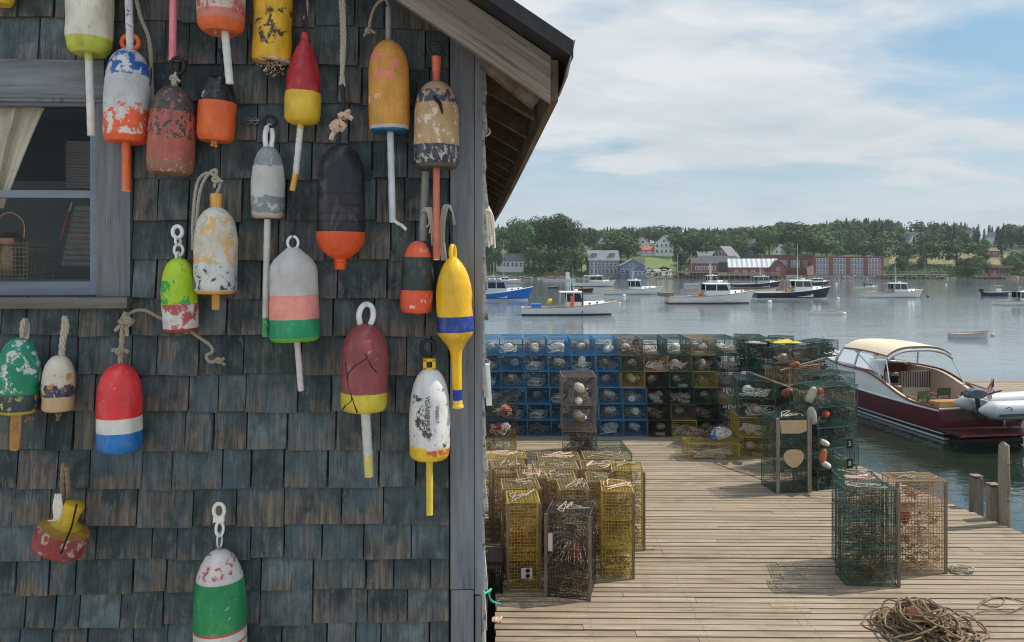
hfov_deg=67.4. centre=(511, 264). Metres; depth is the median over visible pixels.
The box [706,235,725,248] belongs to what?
broadleaf tree
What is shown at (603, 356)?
lobster trap
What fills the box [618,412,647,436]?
lobster trap
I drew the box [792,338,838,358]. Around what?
lobster trap
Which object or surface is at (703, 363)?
stored buoy
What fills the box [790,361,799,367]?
stored buoy
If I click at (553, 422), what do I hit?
lobster trap
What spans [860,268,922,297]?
lobster boat
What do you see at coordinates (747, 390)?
lobster trap
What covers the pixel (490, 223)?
rope hank
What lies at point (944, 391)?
deck chair
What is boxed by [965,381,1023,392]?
floating dock
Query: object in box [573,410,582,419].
stored buoy
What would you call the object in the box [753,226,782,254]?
broadleaf tree
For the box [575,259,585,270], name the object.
lawn
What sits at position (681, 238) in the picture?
broadleaf tree
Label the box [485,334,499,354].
lobster trap
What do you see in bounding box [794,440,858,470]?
lobster trap
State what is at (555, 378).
lobster trap
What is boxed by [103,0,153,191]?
lobster buoy
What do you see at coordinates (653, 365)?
lobster trap
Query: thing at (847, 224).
conifer tree
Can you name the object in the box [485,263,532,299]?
lobster boat
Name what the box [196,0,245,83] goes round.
lobster buoy
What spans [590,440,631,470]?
lobster trap
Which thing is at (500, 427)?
stored buoy
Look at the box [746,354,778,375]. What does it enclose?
lobster trap
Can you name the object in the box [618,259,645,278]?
shore house
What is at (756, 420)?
lobster trap
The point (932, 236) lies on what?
broadleaf tree
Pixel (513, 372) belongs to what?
lobster trap
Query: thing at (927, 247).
broadleaf tree
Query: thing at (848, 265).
brick building
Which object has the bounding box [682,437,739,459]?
lobster trap
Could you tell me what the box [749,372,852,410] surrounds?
loose pole
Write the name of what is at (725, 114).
sky
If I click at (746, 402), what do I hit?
lobster trap
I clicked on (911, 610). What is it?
worn buoy
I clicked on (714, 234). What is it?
broadleaf tree
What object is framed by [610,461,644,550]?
lobster trap
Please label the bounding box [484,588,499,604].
teal cord
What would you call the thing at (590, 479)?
lobster trap
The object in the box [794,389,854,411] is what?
lobster trap
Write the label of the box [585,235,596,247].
broadleaf tree
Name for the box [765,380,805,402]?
lobster trap
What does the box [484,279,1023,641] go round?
water
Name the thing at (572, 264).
broadleaf tree
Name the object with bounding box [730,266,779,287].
lobster boat
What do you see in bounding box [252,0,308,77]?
lobster buoy
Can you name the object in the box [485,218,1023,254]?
woods
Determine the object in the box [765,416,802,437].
lobster trap
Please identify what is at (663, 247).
hill house
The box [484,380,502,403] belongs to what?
lobster trap
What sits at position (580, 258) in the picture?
broadleaf tree
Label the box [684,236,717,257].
broadleaf tree
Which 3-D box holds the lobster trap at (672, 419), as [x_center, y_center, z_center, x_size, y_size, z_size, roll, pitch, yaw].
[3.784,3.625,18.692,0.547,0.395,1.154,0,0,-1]
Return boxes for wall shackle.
[244,117,260,124]
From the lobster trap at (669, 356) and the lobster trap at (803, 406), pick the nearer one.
the lobster trap at (803, 406)
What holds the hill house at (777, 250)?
on the hillside
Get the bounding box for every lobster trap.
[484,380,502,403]
[484,399,500,420]
[484,450,526,529]
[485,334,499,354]
[485,349,499,370]
[486,344,501,363]
[486,392,518,418]
[486,411,516,437]
[487,427,516,449]
[489,457,527,542]
[490,367,499,378]
[490,369,501,387]
[499,334,522,354]
[500,349,524,371]
[500,365,524,387]
[500,477,541,571]
[501,344,523,363]
[502,359,523,378]
[502,380,525,403]
[503,395,527,419]
[503,410,526,435]
[506,489,542,590]
[516,469,547,556]
[522,334,546,354]
[523,345,544,363]
[523,350,547,371]
[525,366,546,377]
[525,366,548,387]
[525,373,546,393]
[525,380,549,403]
[526,390,546,409]
[527,396,550,419]
[527,405,548,424]
[527,410,551,436]
[532,460,579,537]
[536,451,581,510]
[544,345,567,362]
[544,469,576,558]
[544,499,595,600]
[545,334,570,354]
[545,384,567,394]
[547,349,572,370]
[548,380,573,403]
[548,395,572,419]
[549,366,572,387]
[549,412,575,435]
[556,478,590,571]
[559,370,596,404]
[560,400,596,431]
[562,422,596,459]
[567,334,594,354]
[567,344,590,363]
[568,349,595,371]
[569,366,597,387]
[569,380,597,403]
[572,395,598,420]
[575,416,599,435]
[580,460,616,543]
[581,451,631,529]
[585,472,608,561]
[588,344,612,363]
[589,334,619,354]
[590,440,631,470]
[591,354,620,370]
[592,367,619,387]
[594,381,621,403]
[594,398,622,419]
[598,414,623,436]
[600,479,634,578]
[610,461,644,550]
[612,334,642,355]
[613,350,643,371]
[614,345,632,363]
[614,366,644,387]
[616,381,646,403]
[617,400,647,419]
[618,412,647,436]
[633,344,656,363]
[635,334,666,355]
[635,354,667,371]
[638,400,670,419]
[639,411,672,436]
[640,365,668,387]
[641,383,669,403]
[655,344,677,362]
[656,375,681,394]
[657,334,690,354]
[657,405,683,424]
[658,366,693,387]
[659,350,691,370]
[659,380,693,403]
[663,396,694,419]
[663,411,696,436]
[674,346,700,361]
[679,368,703,378]
[680,334,715,355]
[682,350,715,370]
[682,381,717,403]
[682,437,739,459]
[684,367,716,387]
[685,413,718,432]
[688,397,719,420]
[694,378,724,393]
[701,391,726,409]
[702,334,739,354]
[703,349,740,371]
[703,381,741,403]
[705,395,742,420]
[706,365,741,387]
[707,410,743,436]
[730,408,768,437]
[731,373,774,399]
[731,427,768,456]
[733,366,762,387]
[734,333,766,354]
[735,350,767,370]
[735,415,745,433]
[736,382,756,403]
[736,391,775,417]
[744,422,768,443]
[745,336,781,358]
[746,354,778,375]
[746,371,781,391]
[746,386,782,407]
[746,403,784,426]
[761,410,811,493]
[763,344,817,367]
[763,437,805,455]
[765,362,819,385]
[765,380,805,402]
[765,400,806,420]
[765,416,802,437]
[767,335,793,354]
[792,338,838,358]
[792,355,836,373]
[793,379,857,407]
[793,399,856,428]
[793,459,856,490]
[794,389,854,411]
[794,420,857,449]
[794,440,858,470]
[795,369,854,392]
[795,408,855,427]
[797,443,854,466]
[798,427,855,450]
[831,469,883,573]
[835,481,900,586]
[882,471,947,573]
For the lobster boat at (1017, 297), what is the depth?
100.52 m
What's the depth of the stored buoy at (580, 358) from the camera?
17.07 m
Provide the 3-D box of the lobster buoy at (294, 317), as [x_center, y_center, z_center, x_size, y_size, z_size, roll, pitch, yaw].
[-0.698,0.099,2.461,0.158,0.614,0.160,-1,0,-3]
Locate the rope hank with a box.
[485,206,495,247]
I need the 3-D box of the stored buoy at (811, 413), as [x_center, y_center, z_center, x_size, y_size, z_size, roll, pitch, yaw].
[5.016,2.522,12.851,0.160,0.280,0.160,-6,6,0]
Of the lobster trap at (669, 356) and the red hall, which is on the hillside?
the red hall
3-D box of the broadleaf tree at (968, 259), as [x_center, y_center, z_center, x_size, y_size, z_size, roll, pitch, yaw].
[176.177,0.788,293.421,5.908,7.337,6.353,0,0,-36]
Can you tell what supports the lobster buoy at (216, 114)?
attached to the fishing shack
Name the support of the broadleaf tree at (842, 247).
on the hillside
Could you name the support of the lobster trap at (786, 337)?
on the lobster trap
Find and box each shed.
[696,256,737,271]
[726,259,778,277]
[769,260,786,278]
[984,268,998,277]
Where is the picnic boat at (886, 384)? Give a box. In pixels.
[822,335,1023,442]
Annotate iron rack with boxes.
[487,547,503,597]
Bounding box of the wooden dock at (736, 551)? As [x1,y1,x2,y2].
[485,418,1023,641]
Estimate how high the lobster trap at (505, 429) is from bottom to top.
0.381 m
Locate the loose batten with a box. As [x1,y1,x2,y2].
[780,357,826,371]
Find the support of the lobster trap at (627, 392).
on the lobster trap at (626, 410)
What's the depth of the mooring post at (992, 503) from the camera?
11.38 m
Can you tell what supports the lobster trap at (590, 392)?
on the lobster trap at (590, 409)
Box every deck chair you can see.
[906,390,928,403]
[928,387,950,399]
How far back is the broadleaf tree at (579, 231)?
305.90 m
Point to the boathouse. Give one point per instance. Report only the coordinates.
(513, 262)
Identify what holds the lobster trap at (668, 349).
on the lobster trap at (676, 363)
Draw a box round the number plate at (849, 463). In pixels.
[846,459,852,467]
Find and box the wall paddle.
[485,363,492,413]
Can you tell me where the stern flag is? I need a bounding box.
[985,378,993,400]
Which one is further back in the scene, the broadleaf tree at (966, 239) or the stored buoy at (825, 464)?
the broadleaf tree at (966, 239)
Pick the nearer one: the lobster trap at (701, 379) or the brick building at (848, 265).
the lobster trap at (701, 379)
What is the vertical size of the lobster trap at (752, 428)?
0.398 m
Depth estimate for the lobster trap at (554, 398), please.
17.01 m
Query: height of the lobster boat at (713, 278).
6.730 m
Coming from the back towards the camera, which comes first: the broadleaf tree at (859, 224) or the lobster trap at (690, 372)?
the broadleaf tree at (859, 224)
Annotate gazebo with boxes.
[977,248,999,256]
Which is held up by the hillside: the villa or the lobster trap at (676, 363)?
the villa
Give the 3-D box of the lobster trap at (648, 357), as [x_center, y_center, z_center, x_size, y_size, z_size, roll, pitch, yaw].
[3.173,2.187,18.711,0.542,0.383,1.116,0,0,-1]
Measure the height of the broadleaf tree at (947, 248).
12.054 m
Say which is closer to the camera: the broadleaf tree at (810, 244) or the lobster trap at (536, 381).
the lobster trap at (536, 381)
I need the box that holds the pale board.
[748,341,766,343]
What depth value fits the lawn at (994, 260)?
333.94 m
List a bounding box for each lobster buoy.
[0,0,14,7]
[0,318,41,450]
[30,463,89,561]
[40,316,75,420]
[64,0,114,136]
[96,309,188,454]
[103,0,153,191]
[125,0,133,50]
[146,56,195,175]
[161,224,225,365]
[168,0,176,60]
[191,168,237,309]
[193,502,246,641]
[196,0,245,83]
[196,48,236,146]
[251,115,284,336]
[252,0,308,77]
[269,200,319,390]
[284,0,320,190]
[316,0,365,269]
[340,301,388,477]
[363,0,409,230]
[400,171,433,315]
[409,338,449,515]
[414,41,458,259]
[436,204,473,408]
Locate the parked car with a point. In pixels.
(663, 271)
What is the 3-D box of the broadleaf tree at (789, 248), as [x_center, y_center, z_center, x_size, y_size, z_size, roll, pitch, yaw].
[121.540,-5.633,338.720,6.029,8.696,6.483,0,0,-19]
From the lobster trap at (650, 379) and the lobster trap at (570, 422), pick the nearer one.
the lobster trap at (570, 422)
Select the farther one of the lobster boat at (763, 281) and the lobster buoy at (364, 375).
the lobster boat at (763, 281)
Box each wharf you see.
[674,270,717,278]
[718,272,780,278]
[875,272,948,278]
[971,274,1009,278]
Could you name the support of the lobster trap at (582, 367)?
on the lobster trap at (585, 379)
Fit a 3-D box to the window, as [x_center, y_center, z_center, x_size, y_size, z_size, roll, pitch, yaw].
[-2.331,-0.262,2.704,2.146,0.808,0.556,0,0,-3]
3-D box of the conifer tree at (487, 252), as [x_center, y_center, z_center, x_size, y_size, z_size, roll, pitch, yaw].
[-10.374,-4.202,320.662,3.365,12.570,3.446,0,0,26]
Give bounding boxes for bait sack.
[710,427,731,439]
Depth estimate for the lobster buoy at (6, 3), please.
2.45 m
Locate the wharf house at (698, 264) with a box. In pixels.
[687,258,718,277]
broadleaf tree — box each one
[486,249,504,266]
[488,261,495,271]
[495,229,510,242]
[505,215,552,270]
[505,238,526,259]
[520,245,557,273]
[535,212,580,270]
[544,246,578,270]
[545,261,554,270]
[555,218,584,268]
[567,259,580,270]
[570,250,588,272]
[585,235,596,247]
[591,243,606,249]
[600,235,640,262]
[603,230,616,237]
[616,234,642,259]
[636,227,656,237]
[647,231,659,241]
[656,229,675,240]
[666,232,698,250]
[671,248,689,269]
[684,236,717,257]
[691,231,712,244]
[704,230,717,241]
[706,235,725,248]
[711,237,726,250]
[718,231,729,242]
[726,234,754,258]
[730,229,744,238]
[745,229,770,244]
[751,241,765,254]
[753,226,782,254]
[773,227,785,242]
[779,221,811,254]
[780,242,795,254]
[801,233,823,254]
[809,232,844,255]
[811,223,834,230]
[813,224,825,228]
[827,222,841,228]
[827,230,844,242]
[829,239,847,254]
[835,229,868,253]
[845,234,869,255]
[849,218,863,230]
[853,237,900,259]
[859,220,886,231]
[879,219,896,232]
[887,226,905,243]
[893,241,915,260]
[894,256,908,273]
[905,240,944,259]
[916,257,927,269]
[919,232,939,243]
[929,239,984,264]
[953,257,966,268]
[953,266,970,277]
[960,232,972,243]
[960,261,979,277]
[964,257,980,265]
[968,255,991,274]
[971,251,990,260]
[978,238,991,254]
[1000,253,1021,264]
[1004,257,1023,275]
[1005,251,1023,259]
[1007,227,1020,241]
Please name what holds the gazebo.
on the lawn at (994, 260)
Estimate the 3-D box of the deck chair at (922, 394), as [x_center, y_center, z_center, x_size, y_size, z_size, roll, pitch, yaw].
[13.233,4.505,25.107,0.540,0.812,0.505,0,0,-25]
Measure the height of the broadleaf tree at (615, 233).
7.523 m
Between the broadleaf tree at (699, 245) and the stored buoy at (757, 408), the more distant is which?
the broadleaf tree at (699, 245)
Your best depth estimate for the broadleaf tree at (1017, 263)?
288.77 m
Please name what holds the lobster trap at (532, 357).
on the lobster trap at (536, 373)
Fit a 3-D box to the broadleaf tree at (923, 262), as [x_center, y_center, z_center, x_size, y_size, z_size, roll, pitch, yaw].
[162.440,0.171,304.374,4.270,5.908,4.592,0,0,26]
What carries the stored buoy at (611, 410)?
in the lobster trap at (602, 409)
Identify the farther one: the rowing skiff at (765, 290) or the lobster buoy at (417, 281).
the rowing skiff at (765, 290)
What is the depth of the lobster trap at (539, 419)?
18.27 m
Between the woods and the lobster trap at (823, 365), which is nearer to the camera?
the lobster trap at (823, 365)
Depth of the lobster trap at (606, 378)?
17.13 m
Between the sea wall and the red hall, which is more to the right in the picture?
the sea wall
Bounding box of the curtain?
[0,107,44,207]
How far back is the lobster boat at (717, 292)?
103.02 m
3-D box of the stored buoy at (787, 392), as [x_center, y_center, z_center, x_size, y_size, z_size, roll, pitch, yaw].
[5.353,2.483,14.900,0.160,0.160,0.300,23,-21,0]
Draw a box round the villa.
[899,231,925,247]
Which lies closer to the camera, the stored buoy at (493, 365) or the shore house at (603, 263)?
the stored buoy at (493, 365)
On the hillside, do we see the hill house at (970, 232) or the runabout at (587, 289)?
the hill house at (970, 232)
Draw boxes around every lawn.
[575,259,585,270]
[644,256,674,267]
[889,253,1009,264]
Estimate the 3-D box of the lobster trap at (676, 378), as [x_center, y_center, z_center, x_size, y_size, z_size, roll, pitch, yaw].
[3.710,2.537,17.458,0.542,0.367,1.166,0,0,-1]
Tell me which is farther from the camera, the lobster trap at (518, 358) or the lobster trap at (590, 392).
the lobster trap at (518, 358)
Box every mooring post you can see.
[969,474,983,516]
[986,482,999,523]
[998,441,1011,527]
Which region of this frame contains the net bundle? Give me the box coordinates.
[686,424,733,439]
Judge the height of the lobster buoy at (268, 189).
0.720 m
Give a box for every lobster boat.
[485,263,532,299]
[496,242,519,282]
[521,271,616,315]
[572,266,614,285]
[604,266,662,294]
[657,264,754,303]
[684,261,727,285]
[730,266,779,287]
[752,244,830,298]
[811,271,828,284]
[853,277,877,288]
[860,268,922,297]
[992,287,1023,304]
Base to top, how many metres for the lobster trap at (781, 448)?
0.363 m
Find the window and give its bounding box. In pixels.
[0,59,132,308]
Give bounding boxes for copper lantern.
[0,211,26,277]
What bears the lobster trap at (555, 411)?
on the lobster trap at (553, 422)
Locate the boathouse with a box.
[496,251,523,271]
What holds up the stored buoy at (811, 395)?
hanging from the lobster trap at (820, 398)
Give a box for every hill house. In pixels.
[595,236,605,245]
[638,237,650,245]
[654,235,677,256]
[740,239,755,257]
[771,244,785,254]
[965,230,973,237]
[986,232,999,244]
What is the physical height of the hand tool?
0.137 m
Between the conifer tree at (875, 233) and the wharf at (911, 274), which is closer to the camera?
the wharf at (911, 274)
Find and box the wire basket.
[0,243,57,278]
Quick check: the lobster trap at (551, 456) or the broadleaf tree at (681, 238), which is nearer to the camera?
the lobster trap at (551, 456)
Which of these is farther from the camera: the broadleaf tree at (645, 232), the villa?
the broadleaf tree at (645, 232)
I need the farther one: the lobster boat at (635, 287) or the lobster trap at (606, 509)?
the lobster boat at (635, 287)
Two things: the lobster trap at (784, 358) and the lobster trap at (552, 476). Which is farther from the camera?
the lobster trap at (784, 358)
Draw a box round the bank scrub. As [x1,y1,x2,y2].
[486,263,1023,276]
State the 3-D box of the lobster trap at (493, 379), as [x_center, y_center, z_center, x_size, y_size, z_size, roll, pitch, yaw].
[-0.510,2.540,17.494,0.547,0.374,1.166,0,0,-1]
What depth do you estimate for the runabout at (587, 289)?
148.59 m
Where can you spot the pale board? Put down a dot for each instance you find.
(751, 342)
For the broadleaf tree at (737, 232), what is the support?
on the hillside
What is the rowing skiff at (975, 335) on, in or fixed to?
on the water
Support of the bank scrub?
on the hillside
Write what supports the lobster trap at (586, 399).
on the lobster trap at (570, 422)
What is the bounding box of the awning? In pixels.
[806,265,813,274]
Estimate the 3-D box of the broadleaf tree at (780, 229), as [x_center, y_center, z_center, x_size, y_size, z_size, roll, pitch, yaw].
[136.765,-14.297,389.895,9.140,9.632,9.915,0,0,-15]
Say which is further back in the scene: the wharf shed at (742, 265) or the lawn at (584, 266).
the lawn at (584, 266)
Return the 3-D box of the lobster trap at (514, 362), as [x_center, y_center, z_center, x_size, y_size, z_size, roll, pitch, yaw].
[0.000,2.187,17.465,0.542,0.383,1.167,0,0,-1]
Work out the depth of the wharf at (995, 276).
282.00 m
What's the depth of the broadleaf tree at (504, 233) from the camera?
388.48 m
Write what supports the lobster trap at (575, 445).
on the wooden dock at (736, 551)
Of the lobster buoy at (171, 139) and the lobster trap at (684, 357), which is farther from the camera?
the lobster trap at (684, 357)
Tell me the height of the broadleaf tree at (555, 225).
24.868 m
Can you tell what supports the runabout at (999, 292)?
on the water
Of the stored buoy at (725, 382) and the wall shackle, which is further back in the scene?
the stored buoy at (725, 382)
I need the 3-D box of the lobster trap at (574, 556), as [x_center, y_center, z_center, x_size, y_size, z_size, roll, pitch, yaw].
[0.686,3.306,8.953,0.536,1.002,0.536,0,0,13]
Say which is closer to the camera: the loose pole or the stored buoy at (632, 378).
the loose pole
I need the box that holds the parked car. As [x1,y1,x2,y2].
[657,270,668,272]
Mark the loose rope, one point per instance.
(981, 602)
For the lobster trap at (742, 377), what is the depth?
17.11 m
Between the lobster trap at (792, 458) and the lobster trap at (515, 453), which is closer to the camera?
the lobster trap at (515, 453)
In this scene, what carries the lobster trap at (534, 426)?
on the wooden dock at (736, 551)
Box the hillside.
[485,242,1023,278]
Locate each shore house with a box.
[586,250,619,276]
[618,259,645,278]
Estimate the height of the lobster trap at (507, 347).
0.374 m
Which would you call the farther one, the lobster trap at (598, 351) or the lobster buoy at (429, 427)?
the lobster trap at (598, 351)
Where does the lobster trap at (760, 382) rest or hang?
on the lobster trap at (763, 400)
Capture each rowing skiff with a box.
[583,293,602,296]
[680,288,699,290]
[744,288,776,291]
[809,309,845,314]
[947,330,988,338]
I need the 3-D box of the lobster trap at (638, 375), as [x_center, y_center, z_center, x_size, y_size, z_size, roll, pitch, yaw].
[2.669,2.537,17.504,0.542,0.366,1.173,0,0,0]
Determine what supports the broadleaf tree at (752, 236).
on the hillside
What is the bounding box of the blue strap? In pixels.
[710,429,716,439]
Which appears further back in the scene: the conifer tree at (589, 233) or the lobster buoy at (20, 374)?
the conifer tree at (589, 233)
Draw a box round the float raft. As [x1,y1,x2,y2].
[543,272,575,280]
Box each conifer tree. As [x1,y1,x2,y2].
[485,243,488,264]
[588,227,591,242]
[844,218,849,231]
[868,223,884,254]
[879,222,884,233]
[915,244,926,267]
[952,225,955,241]
[993,227,1000,245]
[998,243,1003,258]
[1000,224,1008,251]
[1005,225,1010,246]
[1015,228,1023,248]
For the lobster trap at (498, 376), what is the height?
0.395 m
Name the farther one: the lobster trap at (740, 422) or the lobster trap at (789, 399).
the lobster trap at (740, 422)
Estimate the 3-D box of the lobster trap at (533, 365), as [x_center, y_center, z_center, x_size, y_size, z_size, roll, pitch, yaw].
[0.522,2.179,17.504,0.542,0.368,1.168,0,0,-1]
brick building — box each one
[751,255,814,273]
[808,256,883,275]
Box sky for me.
[495,0,1023,244]
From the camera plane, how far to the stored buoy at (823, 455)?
12.76 m
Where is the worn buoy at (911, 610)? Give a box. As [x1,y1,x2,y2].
[905,606,938,625]
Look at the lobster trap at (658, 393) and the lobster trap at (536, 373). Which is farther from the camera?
the lobster trap at (536, 373)
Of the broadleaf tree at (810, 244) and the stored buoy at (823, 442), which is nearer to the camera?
the stored buoy at (823, 442)
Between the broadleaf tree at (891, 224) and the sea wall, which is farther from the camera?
the broadleaf tree at (891, 224)
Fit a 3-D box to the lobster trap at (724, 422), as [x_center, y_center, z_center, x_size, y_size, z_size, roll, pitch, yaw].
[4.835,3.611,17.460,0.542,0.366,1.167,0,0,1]
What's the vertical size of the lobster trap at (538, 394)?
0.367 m
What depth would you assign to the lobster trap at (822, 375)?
14.56 m
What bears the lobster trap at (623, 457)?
on the wooden dock at (736, 551)
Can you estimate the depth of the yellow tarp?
16.19 m
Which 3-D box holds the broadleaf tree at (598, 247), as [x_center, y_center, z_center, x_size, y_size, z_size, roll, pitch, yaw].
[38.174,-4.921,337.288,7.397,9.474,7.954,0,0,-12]
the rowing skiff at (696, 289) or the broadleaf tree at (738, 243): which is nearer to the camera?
the rowing skiff at (696, 289)
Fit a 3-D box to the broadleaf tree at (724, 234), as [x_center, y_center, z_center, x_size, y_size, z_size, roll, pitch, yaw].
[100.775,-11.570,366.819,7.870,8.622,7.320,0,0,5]
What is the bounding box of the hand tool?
[60,202,72,238]
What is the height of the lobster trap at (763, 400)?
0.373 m
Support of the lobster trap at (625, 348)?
on the lobster trap at (631, 362)
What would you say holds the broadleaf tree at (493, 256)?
on the hillside
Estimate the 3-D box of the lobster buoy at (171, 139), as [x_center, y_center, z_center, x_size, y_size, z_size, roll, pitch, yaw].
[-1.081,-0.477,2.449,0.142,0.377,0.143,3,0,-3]
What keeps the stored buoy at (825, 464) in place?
in the lobster trap at (815, 454)
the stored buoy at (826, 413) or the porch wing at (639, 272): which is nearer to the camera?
the stored buoy at (826, 413)
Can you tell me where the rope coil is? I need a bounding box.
[948,563,975,573]
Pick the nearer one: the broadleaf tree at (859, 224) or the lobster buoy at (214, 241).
the lobster buoy at (214, 241)
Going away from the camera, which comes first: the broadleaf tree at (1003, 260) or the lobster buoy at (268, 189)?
the lobster buoy at (268, 189)
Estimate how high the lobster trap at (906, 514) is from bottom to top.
1.166 m
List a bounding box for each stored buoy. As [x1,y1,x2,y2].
[485,361,495,368]
[493,424,501,429]
[507,374,517,381]
[531,345,538,352]
[553,343,564,349]
[554,358,564,365]
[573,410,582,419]
[574,396,581,404]
[575,382,584,391]
[577,356,584,366]
[603,344,613,352]
[603,390,614,397]
[604,406,615,413]
[607,423,618,428]
[626,373,635,382]
[628,394,635,401]
[628,422,640,431]
[630,406,638,414]
[648,393,659,400]
[672,342,678,349]
[698,361,706,369]
[719,377,730,384]
[749,403,761,413]
[781,388,792,396]
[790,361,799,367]
[805,387,816,402]
[807,407,816,423]
[818,448,826,461]
[819,439,829,445]
[820,461,830,467]
[822,411,829,416]
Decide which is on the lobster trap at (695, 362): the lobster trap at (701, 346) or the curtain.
the lobster trap at (701, 346)
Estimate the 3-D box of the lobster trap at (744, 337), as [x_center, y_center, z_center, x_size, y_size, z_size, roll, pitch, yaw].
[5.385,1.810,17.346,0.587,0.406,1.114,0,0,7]
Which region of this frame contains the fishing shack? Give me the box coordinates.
[0,0,574,641]
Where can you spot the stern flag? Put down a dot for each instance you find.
(989, 388)
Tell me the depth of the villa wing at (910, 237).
407.10 m
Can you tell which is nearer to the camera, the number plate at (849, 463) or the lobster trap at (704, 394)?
the number plate at (849, 463)
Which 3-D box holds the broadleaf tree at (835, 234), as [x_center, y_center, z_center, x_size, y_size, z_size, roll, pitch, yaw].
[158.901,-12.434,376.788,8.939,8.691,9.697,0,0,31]
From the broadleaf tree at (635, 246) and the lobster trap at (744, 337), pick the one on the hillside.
the broadleaf tree at (635, 246)
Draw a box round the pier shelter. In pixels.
[984,265,1013,278]
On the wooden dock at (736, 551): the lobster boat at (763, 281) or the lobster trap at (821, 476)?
the lobster trap at (821, 476)
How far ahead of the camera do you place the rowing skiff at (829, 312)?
81.22 m
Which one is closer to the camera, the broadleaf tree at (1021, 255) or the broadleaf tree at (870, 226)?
the broadleaf tree at (1021, 255)
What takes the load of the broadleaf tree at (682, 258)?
on the hillside
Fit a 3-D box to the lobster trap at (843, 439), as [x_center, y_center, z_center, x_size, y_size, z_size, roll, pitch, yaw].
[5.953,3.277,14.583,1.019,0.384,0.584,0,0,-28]
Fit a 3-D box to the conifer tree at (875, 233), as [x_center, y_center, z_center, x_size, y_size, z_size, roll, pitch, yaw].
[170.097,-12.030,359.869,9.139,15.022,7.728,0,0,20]
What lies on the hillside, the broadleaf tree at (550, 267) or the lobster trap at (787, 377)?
the broadleaf tree at (550, 267)
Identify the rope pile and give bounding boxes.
[862,596,990,641]
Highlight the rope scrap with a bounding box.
[492,616,501,622]
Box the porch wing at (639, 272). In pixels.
[627,266,647,278]
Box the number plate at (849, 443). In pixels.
[846,439,852,447]
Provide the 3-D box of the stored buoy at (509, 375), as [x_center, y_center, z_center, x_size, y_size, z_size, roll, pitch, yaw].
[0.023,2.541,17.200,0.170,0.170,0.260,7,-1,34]
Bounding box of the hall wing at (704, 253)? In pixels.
[695,251,714,257]
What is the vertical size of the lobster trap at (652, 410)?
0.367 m
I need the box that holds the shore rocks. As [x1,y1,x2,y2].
[487,275,1023,278]
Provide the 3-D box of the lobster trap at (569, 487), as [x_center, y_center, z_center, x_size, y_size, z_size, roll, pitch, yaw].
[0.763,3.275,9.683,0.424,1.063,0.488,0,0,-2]
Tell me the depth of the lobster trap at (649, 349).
17.07 m
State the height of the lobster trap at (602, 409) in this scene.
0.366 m
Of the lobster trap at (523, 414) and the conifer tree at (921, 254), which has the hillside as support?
the conifer tree at (921, 254)
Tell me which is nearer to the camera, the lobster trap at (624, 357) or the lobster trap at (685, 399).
the lobster trap at (685, 399)
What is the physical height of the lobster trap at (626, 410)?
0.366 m
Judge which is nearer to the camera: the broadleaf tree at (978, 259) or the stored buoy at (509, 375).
the stored buoy at (509, 375)
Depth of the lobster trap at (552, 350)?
17.21 m
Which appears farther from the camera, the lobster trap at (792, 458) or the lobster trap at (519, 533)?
the lobster trap at (792, 458)
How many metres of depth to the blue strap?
14.88 m
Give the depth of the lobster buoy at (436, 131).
2.44 m
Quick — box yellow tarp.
[764,339,801,344]
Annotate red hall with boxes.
[712,246,739,258]
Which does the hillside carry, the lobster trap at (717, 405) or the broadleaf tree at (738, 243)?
the broadleaf tree at (738, 243)
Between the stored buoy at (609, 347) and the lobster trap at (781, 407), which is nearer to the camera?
the lobster trap at (781, 407)
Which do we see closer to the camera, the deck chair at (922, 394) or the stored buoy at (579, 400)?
the stored buoy at (579, 400)
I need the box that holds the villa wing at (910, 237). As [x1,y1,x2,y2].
[906,233,916,244]
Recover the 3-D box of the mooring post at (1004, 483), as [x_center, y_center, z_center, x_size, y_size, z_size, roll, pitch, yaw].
[7.212,4.436,11.201,0.219,3.713,0.186,0,0,0]
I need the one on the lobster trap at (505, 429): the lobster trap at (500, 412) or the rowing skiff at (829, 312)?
the lobster trap at (500, 412)
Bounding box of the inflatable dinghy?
[954,388,1023,419]
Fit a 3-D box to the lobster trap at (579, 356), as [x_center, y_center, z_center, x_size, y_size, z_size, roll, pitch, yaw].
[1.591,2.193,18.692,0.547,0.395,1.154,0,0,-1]
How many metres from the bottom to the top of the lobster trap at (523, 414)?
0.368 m
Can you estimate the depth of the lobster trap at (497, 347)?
18.32 m
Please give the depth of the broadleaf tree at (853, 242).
336.51 m
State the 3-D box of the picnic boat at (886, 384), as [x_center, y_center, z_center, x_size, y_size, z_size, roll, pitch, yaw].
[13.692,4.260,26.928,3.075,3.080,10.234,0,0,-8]
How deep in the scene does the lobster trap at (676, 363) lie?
17.16 m
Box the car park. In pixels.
[647,269,671,275]
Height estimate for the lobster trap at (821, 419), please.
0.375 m
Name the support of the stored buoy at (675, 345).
in the lobster trap at (668, 349)
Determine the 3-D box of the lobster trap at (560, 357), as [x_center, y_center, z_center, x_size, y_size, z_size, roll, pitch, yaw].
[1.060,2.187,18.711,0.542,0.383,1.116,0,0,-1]
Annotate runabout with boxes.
[571,286,593,291]
[979,288,1009,295]
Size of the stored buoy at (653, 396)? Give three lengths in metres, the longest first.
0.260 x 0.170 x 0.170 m
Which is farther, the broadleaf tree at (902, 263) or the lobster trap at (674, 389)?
the broadleaf tree at (902, 263)
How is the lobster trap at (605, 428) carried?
on the wooden dock at (736, 551)
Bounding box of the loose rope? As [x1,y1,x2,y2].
[967,596,1023,622]
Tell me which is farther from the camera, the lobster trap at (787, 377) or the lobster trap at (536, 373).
the lobster trap at (536, 373)
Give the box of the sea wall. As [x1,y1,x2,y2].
[805,276,887,278]
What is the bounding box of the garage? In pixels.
[638,246,654,255]
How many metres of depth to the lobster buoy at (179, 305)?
2.43 m

